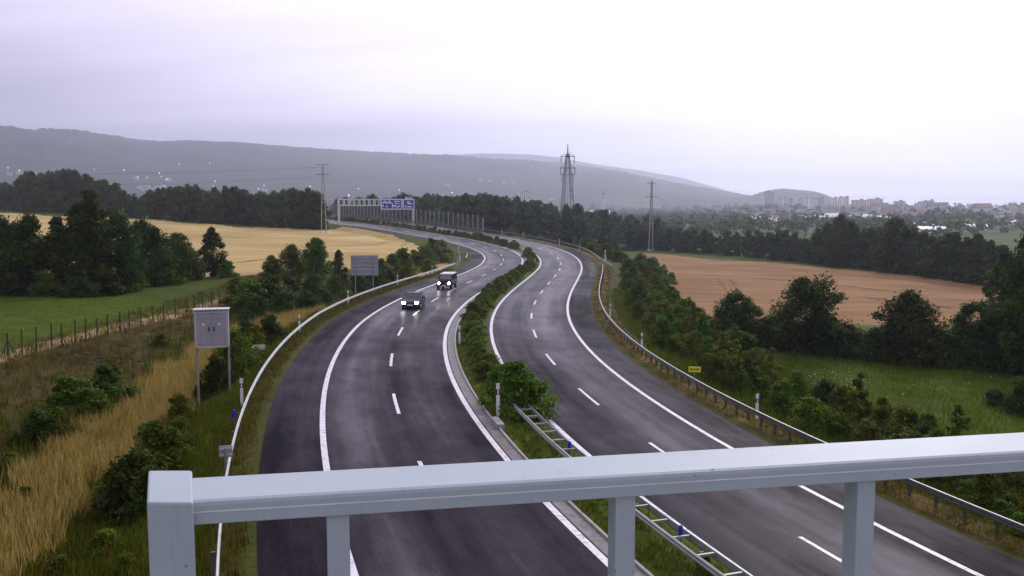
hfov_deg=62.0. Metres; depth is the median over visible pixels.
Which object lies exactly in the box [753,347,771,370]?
shrub
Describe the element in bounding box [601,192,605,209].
apartment block
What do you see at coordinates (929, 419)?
shrub
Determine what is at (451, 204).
woodland tree
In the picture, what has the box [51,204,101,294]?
broadleaf tree
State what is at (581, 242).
shrub
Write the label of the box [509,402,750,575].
double guardrail
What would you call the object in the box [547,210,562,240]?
woodland tree
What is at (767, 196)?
apartment block
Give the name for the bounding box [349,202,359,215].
woodland tree
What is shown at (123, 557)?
shrub
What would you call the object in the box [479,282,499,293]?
shrub
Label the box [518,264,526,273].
shrub
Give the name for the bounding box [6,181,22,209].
woodland tree
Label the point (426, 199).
woodland tree
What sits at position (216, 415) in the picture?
slope grass
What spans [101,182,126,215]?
woodland tree
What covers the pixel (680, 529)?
marker post
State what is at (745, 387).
shrub
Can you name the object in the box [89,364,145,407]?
shrub
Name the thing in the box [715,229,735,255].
woodland tree
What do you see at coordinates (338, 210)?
sign gantry
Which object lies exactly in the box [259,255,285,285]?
broadleaf tree
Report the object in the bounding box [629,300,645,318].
shrub
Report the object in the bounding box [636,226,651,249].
woodland tree
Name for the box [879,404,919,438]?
shrub
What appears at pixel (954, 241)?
oval tree
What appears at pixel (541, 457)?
median grass
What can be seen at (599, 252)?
shrub
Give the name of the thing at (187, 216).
woodland tree
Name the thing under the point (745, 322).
shrub
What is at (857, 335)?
shrub
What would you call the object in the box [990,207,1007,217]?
town house
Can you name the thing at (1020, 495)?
shrub
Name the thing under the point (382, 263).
shrub
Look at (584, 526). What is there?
drain channel
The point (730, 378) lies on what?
shrub
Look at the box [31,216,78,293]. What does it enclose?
oval tree
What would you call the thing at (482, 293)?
shrub
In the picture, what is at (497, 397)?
delineator post
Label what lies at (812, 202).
apartment block
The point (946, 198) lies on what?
power wire
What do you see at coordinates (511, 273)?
shrub
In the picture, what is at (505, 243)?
shrub
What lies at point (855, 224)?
woodland tree
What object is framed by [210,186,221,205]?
woodland tree
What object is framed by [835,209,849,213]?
town house
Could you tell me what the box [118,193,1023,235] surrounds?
distant woodland
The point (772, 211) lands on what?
town house
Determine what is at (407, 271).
shrub
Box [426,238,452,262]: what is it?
shrub
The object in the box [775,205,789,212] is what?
town house
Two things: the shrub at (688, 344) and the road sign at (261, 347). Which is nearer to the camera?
the road sign at (261, 347)
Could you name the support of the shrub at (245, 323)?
on the ground at (700, 285)
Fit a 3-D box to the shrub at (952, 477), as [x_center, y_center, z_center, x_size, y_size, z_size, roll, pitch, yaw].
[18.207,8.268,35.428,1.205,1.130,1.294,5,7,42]
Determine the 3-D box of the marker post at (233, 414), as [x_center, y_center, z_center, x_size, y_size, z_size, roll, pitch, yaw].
[-11.426,5.474,35.012,0.120,0.965,0.120,2,6,22]
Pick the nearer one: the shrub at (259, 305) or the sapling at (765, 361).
the sapling at (765, 361)
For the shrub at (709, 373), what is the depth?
55.76 m
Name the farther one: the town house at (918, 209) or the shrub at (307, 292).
the town house at (918, 209)
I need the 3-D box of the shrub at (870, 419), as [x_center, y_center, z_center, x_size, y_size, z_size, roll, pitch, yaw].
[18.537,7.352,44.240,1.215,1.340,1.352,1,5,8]
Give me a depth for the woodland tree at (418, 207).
315.11 m
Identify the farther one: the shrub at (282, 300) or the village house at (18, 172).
the village house at (18, 172)
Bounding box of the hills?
[0,125,966,217]
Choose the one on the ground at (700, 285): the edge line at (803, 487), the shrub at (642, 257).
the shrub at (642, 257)
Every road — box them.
[257,219,607,575]
[329,216,1023,575]
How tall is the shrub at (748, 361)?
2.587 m
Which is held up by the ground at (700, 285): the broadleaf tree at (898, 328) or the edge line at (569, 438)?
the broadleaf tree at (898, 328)
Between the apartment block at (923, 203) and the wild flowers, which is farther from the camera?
the apartment block at (923, 203)
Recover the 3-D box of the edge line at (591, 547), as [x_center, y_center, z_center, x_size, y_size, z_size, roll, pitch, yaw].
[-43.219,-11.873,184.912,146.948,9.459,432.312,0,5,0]
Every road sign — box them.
[192,307,230,404]
[219,445,232,472]
[251,344,264,356]
[351,255,377,294]
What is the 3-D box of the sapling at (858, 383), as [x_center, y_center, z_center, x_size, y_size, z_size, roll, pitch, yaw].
[20.073,6.300,49.105,1.579,3.115,1.303,-2,6,-22]
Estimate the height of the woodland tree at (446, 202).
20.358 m
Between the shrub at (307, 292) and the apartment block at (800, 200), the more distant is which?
the apartment block at (800, 200)
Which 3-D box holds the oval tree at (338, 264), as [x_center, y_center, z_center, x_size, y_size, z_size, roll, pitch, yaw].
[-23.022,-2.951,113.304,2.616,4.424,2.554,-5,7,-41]
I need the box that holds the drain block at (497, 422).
[491,416,504,428]
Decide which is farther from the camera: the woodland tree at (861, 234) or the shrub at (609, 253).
the woodland tree at (861, 234)
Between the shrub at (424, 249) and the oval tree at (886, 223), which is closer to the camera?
the shrub at (424, 249)
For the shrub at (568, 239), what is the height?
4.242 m
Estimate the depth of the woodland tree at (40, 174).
368.71 m
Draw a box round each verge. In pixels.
[83,224,471,575]
[331,215,1023,562]
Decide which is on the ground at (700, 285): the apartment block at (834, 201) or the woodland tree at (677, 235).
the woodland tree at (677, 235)
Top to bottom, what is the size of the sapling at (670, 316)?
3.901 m
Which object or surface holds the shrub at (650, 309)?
on the ground at (700, 285)
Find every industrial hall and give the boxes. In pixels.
[824,213,837,218]
[916,226,945,233]
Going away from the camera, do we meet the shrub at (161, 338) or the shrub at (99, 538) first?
the shrub at (99, 538)
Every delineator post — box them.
[240,378,243,405]
[458,325,460,341]
[496,383,499,415]
[755,393,758,418]
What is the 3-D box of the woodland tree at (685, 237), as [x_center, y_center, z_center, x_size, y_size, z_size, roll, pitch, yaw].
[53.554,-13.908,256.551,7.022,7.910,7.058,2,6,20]
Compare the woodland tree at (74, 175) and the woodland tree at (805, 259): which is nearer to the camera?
the woodland tree at (805, 259)
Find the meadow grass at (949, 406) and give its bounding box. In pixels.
[758,346,1023,435]
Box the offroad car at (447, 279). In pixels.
[436,272,456,289]
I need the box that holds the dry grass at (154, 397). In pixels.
[0,303,325,575]
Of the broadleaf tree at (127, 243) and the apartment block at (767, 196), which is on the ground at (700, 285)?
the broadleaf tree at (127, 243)
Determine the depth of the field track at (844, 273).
164.40 m
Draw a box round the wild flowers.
[808,362,991,410]
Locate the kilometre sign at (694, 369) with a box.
[688,366,700,391]
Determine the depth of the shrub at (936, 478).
35.59 m
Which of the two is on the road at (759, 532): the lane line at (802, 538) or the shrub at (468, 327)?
the lane line at (802, 538)
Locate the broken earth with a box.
[51,346,141,370]
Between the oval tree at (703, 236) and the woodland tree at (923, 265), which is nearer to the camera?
the woodland tree at (923, 265)
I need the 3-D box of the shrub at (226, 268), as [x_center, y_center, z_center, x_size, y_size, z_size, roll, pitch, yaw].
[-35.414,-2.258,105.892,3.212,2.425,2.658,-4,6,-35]
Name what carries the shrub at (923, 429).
on the ground at (700, 285)
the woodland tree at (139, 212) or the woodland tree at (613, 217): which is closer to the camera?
the woodland tree at (139, 212)
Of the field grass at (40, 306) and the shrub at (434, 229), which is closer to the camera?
the field grass at (40, 306)
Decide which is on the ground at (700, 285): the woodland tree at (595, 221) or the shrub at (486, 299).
the woodland tree at (595, 221)
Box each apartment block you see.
[518,190,531,201]
[568,190,573,208]
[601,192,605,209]
[764,190,769,206]
[770,192,773,205]
[778,198,783,204]
[787,198,792,208]
[797,198,802,205]
[803,197,809,208]
[809,198,816,208]
[817,197,824,208]
[831,197,836,205]
[838,196,843,207]
[843,197,849,204]
[851,199,867,208]
[867,198,882,205]
[893,200,904,205]
[920,200,928,208]
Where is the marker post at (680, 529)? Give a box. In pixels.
[678,525,682,550]
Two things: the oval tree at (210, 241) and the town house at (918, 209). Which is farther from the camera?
the town house at (918, 209)
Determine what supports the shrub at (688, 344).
on the ground at (700, 285)
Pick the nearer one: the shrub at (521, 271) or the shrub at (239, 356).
the shrub at (239, 356)
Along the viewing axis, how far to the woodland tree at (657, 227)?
270.07 m
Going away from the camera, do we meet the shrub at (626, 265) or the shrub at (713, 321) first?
the shrub at (713, 321)
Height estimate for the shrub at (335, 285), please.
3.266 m
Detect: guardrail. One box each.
[211,263,454,575]
[341,214,612,271]
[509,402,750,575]
[599,264,1023,533]
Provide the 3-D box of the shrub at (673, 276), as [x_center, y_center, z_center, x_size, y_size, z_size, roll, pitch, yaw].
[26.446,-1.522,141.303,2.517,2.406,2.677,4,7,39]
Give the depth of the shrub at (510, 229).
233.81 m
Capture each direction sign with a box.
[381,199,401,209]
[403,197,413,209]
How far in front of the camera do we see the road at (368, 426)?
35.15 m
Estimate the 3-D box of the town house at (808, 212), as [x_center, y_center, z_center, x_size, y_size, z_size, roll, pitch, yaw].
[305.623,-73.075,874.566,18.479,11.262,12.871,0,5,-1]
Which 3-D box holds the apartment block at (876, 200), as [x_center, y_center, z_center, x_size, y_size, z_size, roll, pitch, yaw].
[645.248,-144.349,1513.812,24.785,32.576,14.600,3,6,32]
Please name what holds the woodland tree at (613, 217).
on the ground at (700, 285)
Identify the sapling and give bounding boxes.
[641,266,653,284]
[651,260,656,272]
[665,289,673,304]
[665,306,678,340]
[689,301,695,311]
[695,312,715,344]
[709,332,734,377]
[723,323,748,354]
[751,352,769,382]
[764,347,784,382]
[852,372,871,413]
[944,403,973,435]
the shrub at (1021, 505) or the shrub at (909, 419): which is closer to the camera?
the shrub at (1021, 505)
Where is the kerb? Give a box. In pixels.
[454,246,653,575]
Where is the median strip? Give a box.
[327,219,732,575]
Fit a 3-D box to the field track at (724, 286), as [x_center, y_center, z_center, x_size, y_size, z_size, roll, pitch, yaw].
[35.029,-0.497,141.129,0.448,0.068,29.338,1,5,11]
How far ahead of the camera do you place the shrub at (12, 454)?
33.08 m
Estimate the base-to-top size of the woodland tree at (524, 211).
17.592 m
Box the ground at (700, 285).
[0,211,1023,575]
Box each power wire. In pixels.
[96,167,315,174]
[100,167,303,173]
[654,185,992,198]
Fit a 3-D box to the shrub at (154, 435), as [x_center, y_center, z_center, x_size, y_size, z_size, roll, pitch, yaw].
[-13.287,6.128,31.408,3.274,2.570,2.709,3,6,31]
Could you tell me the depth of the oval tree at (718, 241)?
247.76 m
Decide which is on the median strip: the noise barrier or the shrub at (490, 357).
the shrub at (490, 357)
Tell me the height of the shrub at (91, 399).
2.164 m
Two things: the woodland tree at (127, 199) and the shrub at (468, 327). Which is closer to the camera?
the shrub at (468, 327)
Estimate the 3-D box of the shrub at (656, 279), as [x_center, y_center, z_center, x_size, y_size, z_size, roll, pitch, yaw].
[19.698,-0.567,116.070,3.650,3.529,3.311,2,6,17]
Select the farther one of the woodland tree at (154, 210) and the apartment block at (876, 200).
the apartment block at (876, 200)
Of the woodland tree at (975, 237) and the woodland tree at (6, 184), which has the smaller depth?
the woodland tree at (975, 237)
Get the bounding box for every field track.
[684,262,966,286]
[716,275,924,295]
[718,278,728,291]
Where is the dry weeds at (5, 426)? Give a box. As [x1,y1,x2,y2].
[0,306,315,575]
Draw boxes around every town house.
[762,208,775,216]
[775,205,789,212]
[777,207,788,211]
[789,210,806,220]
[800,211,819,214]
[818,210,838,214]
[822,206,838,209]
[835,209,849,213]
[839,205,857,208]
[849,209,857,213]
[857,206,879,215]
[871,203,888,211]
[880,207,899,214]
[908,207,926,215]
[926,202,948,212]
[971,203,993,211]
[984,211,996,217]
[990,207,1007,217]
[1001,205,1020,215]
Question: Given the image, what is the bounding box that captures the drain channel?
[448,247,646,575]
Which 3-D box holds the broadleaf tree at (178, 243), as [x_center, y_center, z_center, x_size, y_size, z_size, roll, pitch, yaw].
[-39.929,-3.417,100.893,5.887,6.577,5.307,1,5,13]
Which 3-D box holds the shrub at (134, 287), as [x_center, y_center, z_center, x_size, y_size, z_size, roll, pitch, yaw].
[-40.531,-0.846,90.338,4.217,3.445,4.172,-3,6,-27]
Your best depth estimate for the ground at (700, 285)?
115.36 m
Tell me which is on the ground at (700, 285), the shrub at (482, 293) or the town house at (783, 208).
the town house at (783, 208)
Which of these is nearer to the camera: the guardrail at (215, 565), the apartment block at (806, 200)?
the guardrail at (215, 565)
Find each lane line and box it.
[358,224,503,465]
[524,244,841,561]
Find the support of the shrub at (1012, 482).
on the ground at (700, 285)
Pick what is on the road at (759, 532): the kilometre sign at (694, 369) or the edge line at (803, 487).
the edge line at (803, 487)
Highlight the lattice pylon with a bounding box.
[560,144,574,217]
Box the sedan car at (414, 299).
[402,291,425,308]
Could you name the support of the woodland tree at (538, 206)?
on the ground at (700, 285)
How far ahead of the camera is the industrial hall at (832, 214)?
842.65 m
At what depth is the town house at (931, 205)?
1111.30 m
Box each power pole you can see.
[316,164,329,232]
[645,181,657,250]
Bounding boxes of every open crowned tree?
[768,271,862,354]
[942,300,996,364]
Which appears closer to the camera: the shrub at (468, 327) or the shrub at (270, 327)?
the shrub at (270, 327)
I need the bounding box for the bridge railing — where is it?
[147,432,1023,575]
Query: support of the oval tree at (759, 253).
on the ground at (700, 285)
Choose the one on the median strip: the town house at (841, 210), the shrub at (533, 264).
the shrub at (533, 264)
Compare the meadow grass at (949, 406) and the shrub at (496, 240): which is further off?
the shrub at (496, 240)
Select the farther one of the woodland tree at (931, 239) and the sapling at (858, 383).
the woodland tree at (931, 239)
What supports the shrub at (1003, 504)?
on the ground at (700, 285)
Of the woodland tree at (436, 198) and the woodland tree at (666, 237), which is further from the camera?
the woodland tree at (436, 198)
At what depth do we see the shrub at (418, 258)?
143.36 m
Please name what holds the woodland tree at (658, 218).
on the ground at (700, 285)
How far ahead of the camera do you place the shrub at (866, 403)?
48.81 m
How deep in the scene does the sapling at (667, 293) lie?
92.85 m
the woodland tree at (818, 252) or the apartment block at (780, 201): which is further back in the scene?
the apartment block at (780, 201)
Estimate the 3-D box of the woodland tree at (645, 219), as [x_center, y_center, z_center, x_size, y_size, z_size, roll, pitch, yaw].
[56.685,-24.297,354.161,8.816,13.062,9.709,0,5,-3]
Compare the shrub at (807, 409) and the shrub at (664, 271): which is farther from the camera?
the shrub at (664, 271)
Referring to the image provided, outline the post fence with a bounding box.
[2,289,227,355]
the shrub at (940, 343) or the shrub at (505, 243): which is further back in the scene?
the shrub at (505, 243)
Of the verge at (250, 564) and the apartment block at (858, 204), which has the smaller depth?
the verge at (250, 564)
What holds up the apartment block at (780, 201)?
on the hills
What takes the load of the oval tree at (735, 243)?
on the ground at (700, 285)
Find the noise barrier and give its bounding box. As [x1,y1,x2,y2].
[331,204,483,231]
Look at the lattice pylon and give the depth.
315.27 m
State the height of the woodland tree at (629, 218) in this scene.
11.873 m
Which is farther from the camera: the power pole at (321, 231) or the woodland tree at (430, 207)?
the woodland tree at (430, 207)
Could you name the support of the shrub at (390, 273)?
on the ground at (700, 285)
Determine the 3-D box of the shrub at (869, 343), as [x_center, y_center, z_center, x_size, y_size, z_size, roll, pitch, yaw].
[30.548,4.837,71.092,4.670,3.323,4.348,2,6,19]
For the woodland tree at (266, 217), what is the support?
on the ground at (700, 285)
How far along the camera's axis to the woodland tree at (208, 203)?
259.80 m
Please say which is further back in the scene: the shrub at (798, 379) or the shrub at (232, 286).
the shrub at (232, 286)
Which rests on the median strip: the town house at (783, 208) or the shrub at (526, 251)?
the shrub at (526, 251)
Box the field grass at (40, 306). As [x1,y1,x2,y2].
[0,294,196,350]
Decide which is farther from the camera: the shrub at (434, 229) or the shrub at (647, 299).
the shrub at (434, 229)
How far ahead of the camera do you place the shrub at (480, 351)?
53.91 m
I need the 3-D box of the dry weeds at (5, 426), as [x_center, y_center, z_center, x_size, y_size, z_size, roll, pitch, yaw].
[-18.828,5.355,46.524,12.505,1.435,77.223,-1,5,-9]
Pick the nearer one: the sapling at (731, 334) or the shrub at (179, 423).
the shrub at (179, 423)
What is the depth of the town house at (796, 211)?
900.87 m
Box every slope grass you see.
[2,296,363,575]
[610,286,1012,532]
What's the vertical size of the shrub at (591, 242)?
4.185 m
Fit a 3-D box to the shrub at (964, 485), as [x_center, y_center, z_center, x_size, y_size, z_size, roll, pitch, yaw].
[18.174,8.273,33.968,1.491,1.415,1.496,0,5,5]
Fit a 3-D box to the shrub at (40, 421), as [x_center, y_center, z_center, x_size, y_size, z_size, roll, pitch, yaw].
[-20.353,6.048,36.789,2.619,2.030,2.426,0,5,-5]
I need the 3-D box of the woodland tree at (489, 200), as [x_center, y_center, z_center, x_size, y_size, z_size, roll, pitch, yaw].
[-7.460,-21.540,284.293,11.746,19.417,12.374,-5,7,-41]
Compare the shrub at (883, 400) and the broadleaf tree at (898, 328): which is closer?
the shrub at (883, 400)
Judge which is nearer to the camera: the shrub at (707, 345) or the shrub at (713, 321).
the shrub at (707, 345)
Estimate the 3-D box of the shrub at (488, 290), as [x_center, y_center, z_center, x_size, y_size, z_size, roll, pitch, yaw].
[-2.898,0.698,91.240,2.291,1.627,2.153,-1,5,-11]
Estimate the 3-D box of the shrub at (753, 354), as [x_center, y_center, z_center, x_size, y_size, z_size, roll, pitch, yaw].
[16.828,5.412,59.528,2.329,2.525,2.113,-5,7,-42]
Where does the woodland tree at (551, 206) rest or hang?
on the ground at (700, 285)
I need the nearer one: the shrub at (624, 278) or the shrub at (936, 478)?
the shrub at (936, 478)
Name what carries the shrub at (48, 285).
on the ground at (700, 285)
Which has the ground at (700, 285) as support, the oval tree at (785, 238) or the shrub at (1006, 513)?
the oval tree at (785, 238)
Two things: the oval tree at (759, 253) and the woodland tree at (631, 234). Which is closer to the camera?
the oval tree at (759, 253)
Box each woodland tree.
[0,183,13,210]
[1,182,12,206]
[5,177,25,211]
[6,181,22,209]
[11,171,38,211]
[18,171,27,194]
[26,176,51,212]
[36,170,64,212]
[36,172,46,210]
[45,174,70,212]
[53,167,81,207]
[60,169,82,210]
[71,173,93,205]
[77,180,99,203]
[94,179,119,213]
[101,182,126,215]
[122,194,133,216]
[124,196,139,217]
[133,196,146,218]
[142,189,156,218]
[147,187,165,219]
[159,186,175,219]
[164,185,185,220]
[177,185,198,221]
[182,185,207,221]
[194,190,214,222]
[205,192,220,223]
[210,185,234,223]
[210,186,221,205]
[217,186,244,223]
[233,190,260,225]
[237,193,263,225]
[246,196,268,225]
[253,191,267,220]
[257,190,278,227]
[269,191,288,227]
[281,187,298,227]
[291,187,328,228]
[291,190,309,228]
[301,190,332,229]
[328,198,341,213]
[340,197,347,213]
[342,206,355,214]
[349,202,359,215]
[355,194,387,217]
[355,206,364,215]
[359,204,380,217]
[386,192,417,220]
[389,206,411,219]
[409,192,438,219]
[415,193,435,221]
[424,200,437,222]
[432,193,443,208]
[436,194,454,223]
[444,195,459,224]
[446,193,481,226]
[460,195,495,231]
[474,192,489,201]
[484,194,492,220]
[487,195,517,233]
[488,194,504,233]
[495,205,518,235]
[513,196,521,207]
[515,199,540,238]
[518,199,554,238]
[528,200,555,243]
[543,203,551,212]
[545,210,555,234]
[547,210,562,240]
[548,202,558,209]
[553,204,576,243]
[558,203,593,245]
[580,210,601,239]
[580,215,593,240]
[596,209,622,250]
[609,213,620,242]
[616,215,624,235]
[617,215,631,243]
[618,221,640,250]
[624,218,644,245]
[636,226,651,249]
[642,214,654,226]
[643,227,657,249]
[651,220,661,250]
[654,216,666,225]
[654,229,666,250]
[659,227,674,250]
[669,226,685,251]
[680,229,699,252]
[682,229,700,252]
[704,232,717,253]
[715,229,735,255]
[746,229,766,257]
[756,232,775,258]
[766,229,784,259]
[783,232,806,261]
[792,237,809,262]
[802,227,821,263]
[804,244,816,263]
[811,221,834,264]
[832,219,857,266]
[841,226,860,267]
[847,228,868,267]
[855,226,885,269]
[883,224,919,273]
[892,229,919,274]
[907,230,929,275]
[913,234,936,276]
[915,235,945,278]
[951,233,983,283]
[959,237,987,284]
[973,239,997,282]
[979,243,1016,283]
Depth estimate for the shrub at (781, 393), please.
48.51 m
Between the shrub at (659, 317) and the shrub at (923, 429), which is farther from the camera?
the shrub at (659, 317)
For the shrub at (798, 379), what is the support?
on the ground at (700, 285)
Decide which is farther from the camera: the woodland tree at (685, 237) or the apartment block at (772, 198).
the apartment block at (772, 198)
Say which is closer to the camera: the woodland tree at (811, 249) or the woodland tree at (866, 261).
the woodland tree at (866, 261)
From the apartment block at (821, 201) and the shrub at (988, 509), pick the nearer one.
the shrub at (988, 509)
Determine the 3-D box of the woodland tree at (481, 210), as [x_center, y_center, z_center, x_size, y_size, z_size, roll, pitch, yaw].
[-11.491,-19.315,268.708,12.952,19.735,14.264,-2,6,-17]
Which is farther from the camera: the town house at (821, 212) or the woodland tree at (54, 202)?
the town house at (821, 212)
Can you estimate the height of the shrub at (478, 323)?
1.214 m
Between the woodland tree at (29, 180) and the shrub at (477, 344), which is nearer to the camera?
the shrub at (477, 344)
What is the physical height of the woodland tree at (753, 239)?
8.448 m
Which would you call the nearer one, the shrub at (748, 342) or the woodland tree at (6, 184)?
the shrub at (748, 342)
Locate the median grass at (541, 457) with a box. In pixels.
[456,285,724,575]
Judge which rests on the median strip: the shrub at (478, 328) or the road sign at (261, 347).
the shrub at (478, 328)
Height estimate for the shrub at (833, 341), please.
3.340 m
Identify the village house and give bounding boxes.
[16,170,23,174]
[137,184,144,188]
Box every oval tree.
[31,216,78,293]
[65,188,122,283]
[196,226,228,276]
[330,249,349,274]
[698,228,708,253]
[714,236,722,254]
[729,232,741,255]
[738,230,753,256]
[753,233,765,257]
[777,230,790,260]
[855,227,874,264]
[875,221,889,265]
[931,232,954,279]
[936,231,963,279]
[952,236,970,280]
[978,250,1022,330]
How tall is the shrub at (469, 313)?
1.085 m
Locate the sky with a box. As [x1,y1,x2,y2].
[0,0,1023,207]
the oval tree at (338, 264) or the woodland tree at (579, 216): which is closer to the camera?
the oval tree at (338, 264)
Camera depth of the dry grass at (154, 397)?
33.30 m
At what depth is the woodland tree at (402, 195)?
324.61 m
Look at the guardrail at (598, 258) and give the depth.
223.45 m
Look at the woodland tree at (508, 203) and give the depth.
280.83 m
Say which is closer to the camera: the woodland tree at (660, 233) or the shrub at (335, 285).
the shrub at (335, 285)
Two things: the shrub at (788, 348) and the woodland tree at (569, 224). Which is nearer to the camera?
the shrub at (788, 348)
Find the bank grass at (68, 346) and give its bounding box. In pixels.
[0,272,380,575]
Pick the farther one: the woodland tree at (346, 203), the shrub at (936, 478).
the woodland tree at (346, 203)
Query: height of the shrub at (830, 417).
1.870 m
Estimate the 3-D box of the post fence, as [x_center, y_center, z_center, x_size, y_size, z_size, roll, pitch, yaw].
[-29.513,2.250,69.176,2.143,2.174,36.045,1,5,7]
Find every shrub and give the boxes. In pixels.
[0,272,33,296]
[0,451,25,473]
[7,407,71,447]
[15,486,37,503]
[24,270,65,296]
[39,554,77,575]
[42,375,112,419]
[55,269,102,297]
[63,387,118,423]
[77,526,122,560]
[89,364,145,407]
[90,446,155,523]
[93,268,129,295]
[106,550,139,575]
[117,264,150,292]
[121,464,166,524]
[129,419,197,470]
[146,254,190,285]
[148,330,168,346]
[164,413,196,452]
[165,392,197,424]
[178,250,207,279]
[193,352,238,400]
[210,326,263,376]
[215,260,239,277]
[217,276,247,304]
[228,277,272,312]
[234,319,255,336]
[237,295,269,321]
[243,325,275,359]
[255,313,287,344]
[257,274,298,307]
[267,290,295,314]
[283,276,318,308]
[298,288,322,307]
[300,274,334,303]
[319,274,351,297]
[328,272,356,292]
[348,274,372,291]
[363,267,389,287]
[365,258,398,282]
[379,267,400,285]
[385,253,402,276]
[394,263,418,279]
[395,247,419,273]
[410,249,428,269]
[417,245,437,266]
[418,258,437,272]
[419,225,427,230]
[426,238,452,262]
[430,226,436,231]
[436,239,454,258]
[459,301,490,317]
[460,330,487,344]
[461,321,489,335]
[462,320,483,330]
[464,336,486,348]
[466,311,475,319]
[466,326,488,340]
[466,340,489,355]
[467,312,483,323]
[468,348,493,363]
[470,361,494,380]
[471,352,502,372]
[473,317,486,327]
[476,298,488,309]
[477,359,561,420]
[479,234,485,240]
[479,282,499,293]
[480,287,494,297]
[480,291,492,297]
[480,295,494,307]
[480,363,520,400]
[484,378,491,389]
[486,236,492,242]
[491,278,506,290]
[491,288,499,296]
[492,236,498,243]
[495,284,505,293]
[500,239,509,245]
[500,278,509,287]
[503,226,517,236]
[504,273,515,283]
[505,276,513,284]
[508,271,520,280]
[510,241,523,248]
[510,269,522,279]
[515,266,524,275]
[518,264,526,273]
[521,248,535,257]
[530,260,537,267]
[536,234,545,240]
[560,233,577,248]
[577,239,587,249]
[582,238,601,252]
[595,248,603,257]
[602,243,613,257]
[606,250,612,258]
[609,250,623,262]
[617,271,630,290]
[618,252,630,261]
[618,258,634,275]
[622,285,648,306]
[625,278,650,300]
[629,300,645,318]
[636,256,647,267]
[639,289,672,313]
[641,302,674,328]
[642,300,676,323]
[644,256,655,270]
[645,317,676,348]
[646,314,678,333]
[648,271,667,294]
[650,292,669,306]
[651,266,672,283]
[654,269,669,282]
[663,286,680,299]
[663,335,682,355]
[668,272,678,284]
[670,289,680,305]
[673,298,690,314]
[673,305,689,321]
[673,317,681,330]
[677,316,696,337]
[679,330,703,359]
[680,325,694,348]
[686,306,705,331]
[689,336,722,366]
[694,551,712,575]
[695,317,722,336]
[695,352,714,376]
[701,360,726,384]
[712,335,720,343]
[713,353,756,393]
[722,348,743,373]
[728,370,752,395]
[731,316,759,339]
[733,319,750,331]
[735,331,768,356]
[740,348,763,364]
[741,356,761,390]
[747,317,787,350]
[748,375,772,404]
[749,360,773,383]
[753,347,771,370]
[759,314,775,327]
[761,377,803,417]
[775,324,804,352]
[784,369,813,402]
[784,394,831,438]
[802,377,836,410]
[807,322,870,355]
[810,322,859,358]
[815,409,849,442]
[825,382,867,419]
[827,413,858,441]
[837,326,867,359]
[845,391,873,419]
[849,327,901,363]
[853,419,885,440]
[857,417,872,431]
[868,396,892,424]
[870,404,894,433]
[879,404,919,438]
[886,433,898,439]
[887,426,911,439]
[908,430,929,438]
[912,424,930,436]
[914,477,938,485]
[917,412,941,432]
[926,328,971,368]
[927,426,947,436]
[930,475,960,488]
[930,476,961,491]
[933,328,980,370]
[941,329,980,366]
[941,476,956,495]
[948,481,960,496]
[955,478,975,500]
[958,474,976,481]
[960,473,1005,509]
[982,388,1007,406]
[986,498,1007,511]
[991,498,1016,514]
[994,508,1014,525]
[998,376,1023,417]
[998,471,1023,495]
[1000,511,1023,539]
[1003,491,1021,508]
[1013,498,1023,511]
[1017,492,1023,500]
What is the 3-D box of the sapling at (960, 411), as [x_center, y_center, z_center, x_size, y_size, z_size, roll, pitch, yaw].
[24.412,7.327,46.522,1.278,2.170,1.549,-2,5,-16]
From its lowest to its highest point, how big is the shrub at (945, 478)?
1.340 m
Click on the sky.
(909, 101)
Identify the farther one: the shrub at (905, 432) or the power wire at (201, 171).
the power wire at (201, 171)
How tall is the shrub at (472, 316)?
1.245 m
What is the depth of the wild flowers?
60.86 m
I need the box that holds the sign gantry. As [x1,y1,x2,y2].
[335,199,414,226]
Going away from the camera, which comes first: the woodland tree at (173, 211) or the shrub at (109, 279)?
the shrub at (109, 279)
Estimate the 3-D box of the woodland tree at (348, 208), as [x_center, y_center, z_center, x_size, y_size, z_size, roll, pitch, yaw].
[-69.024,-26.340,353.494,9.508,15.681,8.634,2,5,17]
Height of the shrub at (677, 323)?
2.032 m
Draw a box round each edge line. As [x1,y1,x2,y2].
[320,223,484,575]
[334,220,607,566]
[414,224,983,575]
[415,228,752,575]
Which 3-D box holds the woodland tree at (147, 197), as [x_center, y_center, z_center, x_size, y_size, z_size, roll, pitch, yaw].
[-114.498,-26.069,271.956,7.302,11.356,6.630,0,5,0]
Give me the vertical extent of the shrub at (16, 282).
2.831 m
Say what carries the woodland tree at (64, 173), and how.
on the ground at (700, 285)
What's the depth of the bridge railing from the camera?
1.63 m
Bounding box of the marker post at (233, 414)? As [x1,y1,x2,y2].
[232,410,234,431]
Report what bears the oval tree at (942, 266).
on the ground at (700, 285)
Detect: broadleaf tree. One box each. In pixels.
[0,211,51,290]
[0,215,29,289]
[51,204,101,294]
[95,208,147,289]
[117,217,181,286]
[160,231,206,280]
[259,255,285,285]
[278,243,308,282]
[302,236,334,281]
[709,288,765,337]
[821,213,858,267]
[867,215,919,272]
[867,289,950,369]
[973,227,1023,377]
[1005,286,1023,368]
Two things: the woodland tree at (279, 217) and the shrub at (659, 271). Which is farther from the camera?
the woodland tree at (279, 217)
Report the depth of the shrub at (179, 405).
39.75 m
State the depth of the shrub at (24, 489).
29.57 m
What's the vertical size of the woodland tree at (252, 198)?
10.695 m
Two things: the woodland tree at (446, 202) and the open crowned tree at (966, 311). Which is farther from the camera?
the woodland tree at (446, 202)

